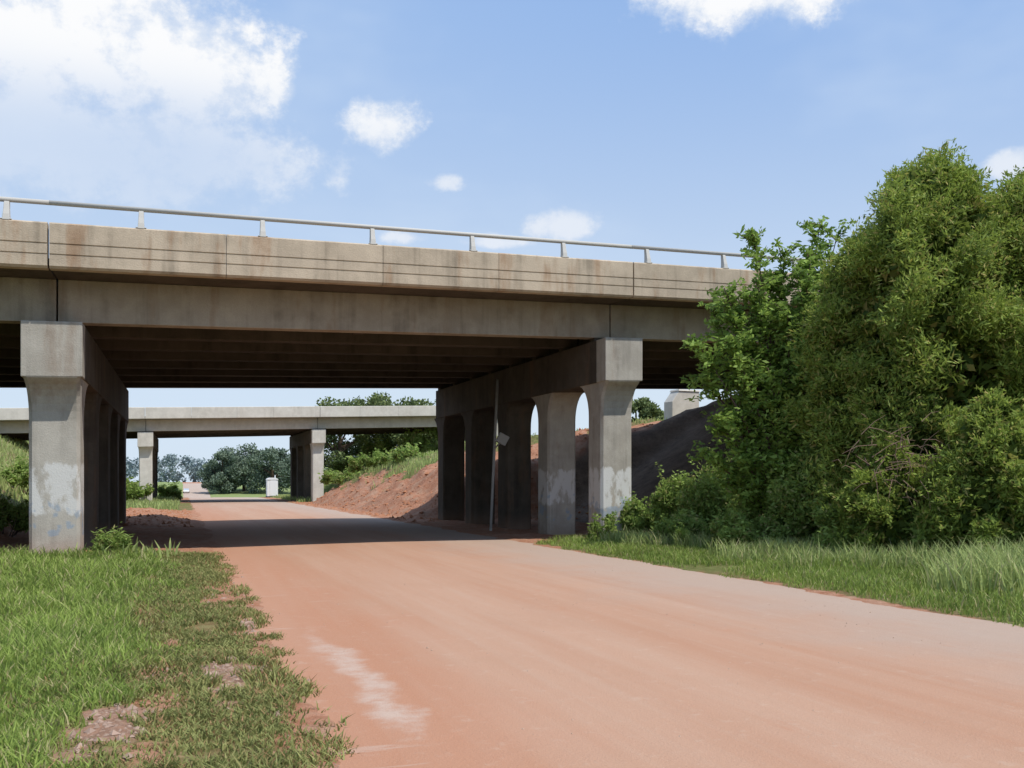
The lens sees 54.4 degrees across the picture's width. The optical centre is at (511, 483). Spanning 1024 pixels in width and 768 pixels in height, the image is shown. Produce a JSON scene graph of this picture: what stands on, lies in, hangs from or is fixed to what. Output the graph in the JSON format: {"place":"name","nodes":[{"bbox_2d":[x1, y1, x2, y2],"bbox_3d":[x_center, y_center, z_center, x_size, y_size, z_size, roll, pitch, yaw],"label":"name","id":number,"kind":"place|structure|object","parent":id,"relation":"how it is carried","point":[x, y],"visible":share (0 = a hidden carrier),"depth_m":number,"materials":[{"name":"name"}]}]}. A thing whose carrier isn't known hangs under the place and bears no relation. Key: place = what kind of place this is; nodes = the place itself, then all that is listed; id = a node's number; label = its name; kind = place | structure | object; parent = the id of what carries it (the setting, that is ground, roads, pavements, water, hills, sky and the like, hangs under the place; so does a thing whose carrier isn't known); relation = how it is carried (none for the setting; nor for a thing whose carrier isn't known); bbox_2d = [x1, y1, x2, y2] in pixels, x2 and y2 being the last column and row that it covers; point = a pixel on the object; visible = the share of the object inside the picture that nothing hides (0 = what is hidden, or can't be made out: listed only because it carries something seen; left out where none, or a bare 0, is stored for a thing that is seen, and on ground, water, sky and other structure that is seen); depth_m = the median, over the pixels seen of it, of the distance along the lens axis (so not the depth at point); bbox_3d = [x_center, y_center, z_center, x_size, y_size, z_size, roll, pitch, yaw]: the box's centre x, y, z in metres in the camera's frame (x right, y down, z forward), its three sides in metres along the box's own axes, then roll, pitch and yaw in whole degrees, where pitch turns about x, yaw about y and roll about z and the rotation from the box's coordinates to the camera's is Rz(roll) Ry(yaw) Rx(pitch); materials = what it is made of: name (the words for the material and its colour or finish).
{"place":"outdoors","nodes":[
{"label":"outdoors","id":0,"kind":"place"},
{"bbox_2d":[0,400,1023,767],"bbox_3d":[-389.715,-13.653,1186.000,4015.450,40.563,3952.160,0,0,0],"label":"ground","id":1,"kind":"structure","parent":0,"point":[666,444],"depth_m":41.44,"materials":[{"name":"brown soil"}]},
{"bbox_2d":[0,455,28,494],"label":"shrub","id":2,"kind":"object","parent":1,"relation":"on","point":[21,467],"visible":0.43,"depth_m":43.65,"materials":[{"name":"green plant"}]},
{"bbox_2d":[0,493,28,536],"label":"shrub","id":3,"kind":"object","parent":1,"relation":"on","point":[18,516],"visible":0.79,"depth_m":28.86,"materials":[{"name":"green plant"}]},
{"bbox_2d":[0,545,220,767],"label":"verge grass","id":4,"kind":"structure","parent":1,"relation":"on","point":[78,582],"depth_m":9.54,"materials":[{"name":"green plant"}]},
{"bbox_2d":[89,521,133,552],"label":"weed plant","id":5,"kind":"object","parent":1,"relation":"on","point":[104,539],"visible":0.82,"depth_m":21.60,"materials":[{"name":"green plant"}]},
{"bbox_2d":[126,476,154,500],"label":"shrub","id":6,"kind":"object","parent":1,"relation":"on","point":[134,491],"visible":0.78,"depth_m":79.49,"materials":[{"name":"green plant"}]},
{"bbox_2d":[123,507,193,526],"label":"spoil clods","id":7,"kind":"object","parent":1,"relation":"on","point":[161,511],"visible":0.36,"depth_m":41.55,"materials":[{"name":"soil"}]},
{"bbox_2d":[158,480,182,499],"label":"shrub","id":8,"kind":"object","parent":1,"relation":"on","point":[172,490],"visible":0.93,"depth_m":99.56,"materials":[{"name":"green plant"}]},
{"bbox_2d":[0,549,359,767],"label":"verge weeds","id":9,"kind":"object","parent":1,"relation":"on","point":[201,570],"visible":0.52,"depth_m":7.49,"materials":[{"name":"green plant"}]},
{"bbox_2d":[45,563,338,765],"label":"roadside gravel","id":10,"kind":"structure","parent":1,"relation":"on","point":[106,724],"depth_m":6.64,"materials":[{"name":"beige gravel"}]},
{"bbox_2d":[196,450,246,493],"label":"broadleaf tree","id":11,"kind":"object","parent":1,"relation":"on","point":[214,475],"visible":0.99,"depth_m":327.35,"materials":[{"name":"green plant"}]},
{"bbox_2d":[126,451,353,481],"bbox_3d":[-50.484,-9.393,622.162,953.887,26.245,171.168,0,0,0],"label":"distant wood","id":12,"kind":"object","parent":1,"relation":"on","point":[169,462],"visible":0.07,"depth_m":660.89,"materials":[{"name":"green plant"}]},
{"bbox_2d":[218,442,270,490],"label":"broadleaf tree","id":13,"kind":"object","parent":1,"relation":"on","point":[255,450],"visible":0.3,"depth_m":340.35,"materials":[{"name":"green plant"}]},
{"bbox_2d":[0,406,497,501],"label":"highway bridge","id":14,"kind":"structure","parent":1,"relation":"on","point":[307,429],"depth_m":87.20,"materials":[{"name":"concrete"}]},
{"bbox_2d":[237,446,289,492],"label":"broadleaf tree","id":15,"kind":"object","parent":1,"relation":"on","point":[277,460],"visible":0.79,"depth_m":330.74,"materials":[{"name":"green plant"}]},
{"bbox_2d":[266,475,277,496],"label":"portable toilet","id":16,"kind":"object","parent":1,"relation":"on","point":[272,486],"visible":0.7,"depth_m":118.39,"materials":[{"name":"white plastic"}]},
{"bbox_2d":[270,481,275,495],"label":"door","id":17,"kind":"structure","parent":16,"relation":"in","point":[272,483],"depth_m":118.41,"materials":[{"name":"white plastic"}]},
{"bbox_2d":[0,416,666,557],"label":"bank grass","id":18,"kind":"structure","parent":1,"relation":"on","point":[166,502],"depth_m":64.76,"materials":[{"name":"green plant"}]},
{"bbox_2d":[318,466,363,485],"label":"shrub","id":19,"kind":"object","parent":1,"relation":"on","point":[330,476],"visible":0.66,"depth_m":81.22,"materials":[{"name":"green plant"}]},
{"bbox_2d":[332,452,363,475],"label":"shrub","id":20,"kind":"object","parent":1,"relation":"on","point":[339,465],"visible":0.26,"depth_m":99.44,"materials":[{"name":"green plant"}]},
{"bbox_2d":[316,396,381,470],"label":"broadleaf tree","id":21,"kind":"object","parent":1,"relation":"on","point":[328,460],"visible":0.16,"depth_m":127.35,"materials":[{"name":"green plant"}]},
{"bbox_2d":[326,391,398,470],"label":"broadleaf tree","id":22,"kind":"object","parent":1,"relation":"on","point":[377,399],"visible":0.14,"depth_m":130.17,"materials":[{"name":"green plant"}]},
{"bbox_2d":[345,448,392,472],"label":"shrub","id":23,"kind":"object","parent":1,"relation":"on","point":[359,463],"visible":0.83,"depth_m":77.12,"materials":[{"name":"green plant"}]},
{"bbox_2d":[360,432,419,457],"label":"shrub","id":24,"kind":"object","parent":1,"relation":"on","point":[367,447],"visible":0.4,"depth_m":96.22,"materials":[{"name":"green plant"}]},
{"bbox_2d":[372,396,435,451],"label":"broadleaf tree","id":25,"kind":"object","parent":1,"relation":"on","point":[412,402],"visible":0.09,"depth_m":128.78,"materials":[{"name":"green plant"}]},
{"bbox_2d":[381,442,431,463],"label":"shrub","id":26,"kind":"object","parent":1,"relation":"on","point":[401,455],"visible":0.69,"depth_m":72.76,"materials":[{"name":"green plant"}]},
{"bbox_2d":[0,196,834,552],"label":"highway bridge","id":27,"kind":"structure","parent":1,"relation":"on","point":[96,322],"depth_m":26.50,"materials":[{"name":"concrete"}]},
{"bbox_2d":[398,427,437,453],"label":"shrub","id":28,"kind":"object","parent":1,"relation":"on","point":[425,441],"visible":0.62,"depth_m":94.07,"materials":[{"name":"green plant"}]},
{"bbox_2d":[292,423,653,521],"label":"clay clods","id":29,"kind":"object","parent":1,"relation":"on","point":[407,503],"visible":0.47,"depth_m":54.40,"materials":[{"name":"brown soil"}]},
{"bbox_2d":[489,379,509,530],"bbox_3d":[-0.435,-0.919,34.300,0.702,5.460,0.694,0,0,0],"label":"conduit pole","id":30,"kind":"object","parent":1,"relation":"on","point":[502,439],"visible":0.94,"depth_m":34.19,"materials":[{"name":"metal"}]},
{"bbox_2d":[587,510,620,537],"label":"weed plant","id":31,"kind":"object","parent":1,"relation":"on","point":[610,522],"visible":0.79,"depth_m":26.76,"materials":[{"name":"green plant"}]},
{"bbox_2d":[619,491,675,533],"bbox_3d":[3.794,0.939,27.574,1.705,1.480,1.745,0,0,0],"label":"shrub","id":32,"kind":"object","parent":1,"relation":"on","point":[635,515],"visible":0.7,"depth_m":27.45,"materials":[{"name":"green plant"}]},
{"bbox_2d":[631,397,663,421],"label":"broadleaf tree","id":33,"kind":"object","parent":1,"relation":"on","point":[644,407],"visible":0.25,"depth_m":110.79,"materials":[{"name":"green plant"}]},
{"bbox_2d":[648,462,697,533],"bbox_3d":[4.665,0.535,27.323,1.998,2.283,2.082,0,0,0],"label":"shrub","id":34,"kind":"object","parent":1,"relation":"on","point":[665,496],"visible":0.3,"depth_m":26.91,"materials":[{"name":"green plant"}]},
{"bbox_2d":[664,389,699,419],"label":"concrete block","id":35,"kind":"structure","parent":1,"relation":"on","point":[675,403],"depth_m":54.60,"materials":[{"name":"beige concrete"}]},
{"bbox_2d":[653,508,718,543],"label":"shrub","id":36,"kind":"object","parent":1,"relation":"on","point":[681,523],"visible":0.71,"depth_m":24.51,"materials":[{"name":"green plant"}]},
{"bbox_2d":[672,443,763,525],"bbox_3d":[5.512,0.283,25.986,2.657,2.774,2.473,0,0,0],"label":"shrub","id":37,"kind":"object","parent":1,"relation":"on","point":[702,501],"visible":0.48,"depth_m":25.77,"materials":[{"name":"green plant"}]},
{"bbox_2d":[708,501,793,547],"bbox_3d":[5.432,1.051,22.803,1.899,1.313,1.702,0,0,0],"label":"shrub","id":38,"kind":"object","parent":1,"relation":"on","point":[735,525],"visible":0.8,"depth_m":22.45,"materials":[{"name":"green plant"}]},
{"bbox_2d":[720,450,811,536],"bbox_3d":[6.257,0.148,24.313,2.484,3.210,2.350,0,0,28],"label":"shrub","id":39,"kind":"object","parent":1,"relation":"on","point":[750,515],"visible":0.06,"depth_m":23.90,"materials":[{"name":"green plant"}]},
{"bbox_2d":[679,215,855,518],"bbox_3d":[6.200,-2.505,23.909,4.438,8.174,2.506,0,0,0],"label":"leafy tree","id":40,"kind":"object","parent":1,"relation":"on","point":[761,379],"visible":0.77,"depth_m":23.65,"materials":[{"name":"green plant"}]},
{"bbox_2d":[533,531,1023,626],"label":"roadside grass","id":41,"kind":"structure","parent":1,"relation":"on","point":[895,582],"depth_m":16.34,"materials":[{"name":"green plant"}]},
{"bbox_2d":[766,443,832,540],"bbox_3d":[6.937,0.276,22.922,2.284,2.815,2.424,0,0,0],"label":"shrub","id":42,"kind":"object","parent":1,"relation":"on","point":[781,492],"visible":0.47,"depth_m":22.40,"materials":[{"name":"green plant"}]},
{"bbox_2d":[599,525,1023,598],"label":"reedy grass","id":43,"kind":"structure","parent":1,"relation":"on","point":[961,569],"depth_m":17.41,"materials":[{"name":"green plant"}]},
{"bbox_2d":[810,492,854,554],"bbox_3d":[7.142,0.797,20.610,1.820,1.789,1.872,0,0,9],"label":"shrub","id":44,"kind":"object","parent":1,"relation":"on","point":[821,517],"visible":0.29,"depth_m":20.34,"materials":[{"name":"green plant"}]},
{"bbox_2d":[769,225,935,541],"bbox_3d":[7.775,-1.736,22.201,3.835,8.127,3.848,0,0,0],"label":"cedar tree","id":45,"kind":"object","parent":1,"relation":"on","point":[859,290],"visible":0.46,"depth_m":21.65,"materials":[{"name":"green plant"}]},
{"bbox_2d":[820,427,935,555],"bbox_3d":[7.435,0.412,19.761,2.395,3.091,2.736,0,0,0],"label":"cedar tree","id":46,"kind":"object","parent":1,"relation":"on","point":[873,521],"visible":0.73,"depth_m":19.39,"materials":[{"name":"green plant"}]},
{"bbox_2d":[784,137,1023,529],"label":"cedar tree","id":47,"kind":"object","parent":1,"relation":"on","point":[927,242],"visible":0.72,"depth_m":20.29,"materials":[{"name":"green plant"}]},
{"bbox_2d":[897,506,943,551],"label":"shrub","id":48,"kind":"object","parent":1,"relation":"on","point":[916,532],"visible":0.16,"depth_m":18.78,"materials":[{"name":"green plant"}]},
{"bbox_2d":[895,380,1023,552],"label":"cedar tree","id":49,"kind":"object","parent":1,"relation":"on","point":[979,491],"visible":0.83,"depth_m":18.09,"materials":[{"name":"green plant"}]},
{"bbox_2d":[832,411,951,508],"bbox_3d":[7.410,-0.548,18.852,2.695,2.006,1.096,0,0,0],"label":"dead branch","id":50,"kind":"object","parent":49,"relation":"hanging from","point":[908,461],"visible":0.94,"depth_m":18.84,"materials":[{"name":"brown wood"}]},
{"bbox_2d":[931,164,1023,443],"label":"cedar tree","id":51,"kind":"object","parent":1,"relation":"on","point":[1014,187],"visible":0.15,"depth_m":20.51,"materials":[{"name":"green plant"}]},
{"bbox_2d":[0,0,1023,481],"label":"sky","id":52,"kind":"structure","parent":0,"point":[680,124],"materials":[{"name":"blue"}]},
{"bbox_2d":[183,483,1023,767],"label":"road","id":53,"kind":"structure","parent":0,"point":[666,674],"depth_m":9.07,"materials":[{"name":"soil"}]}
]}

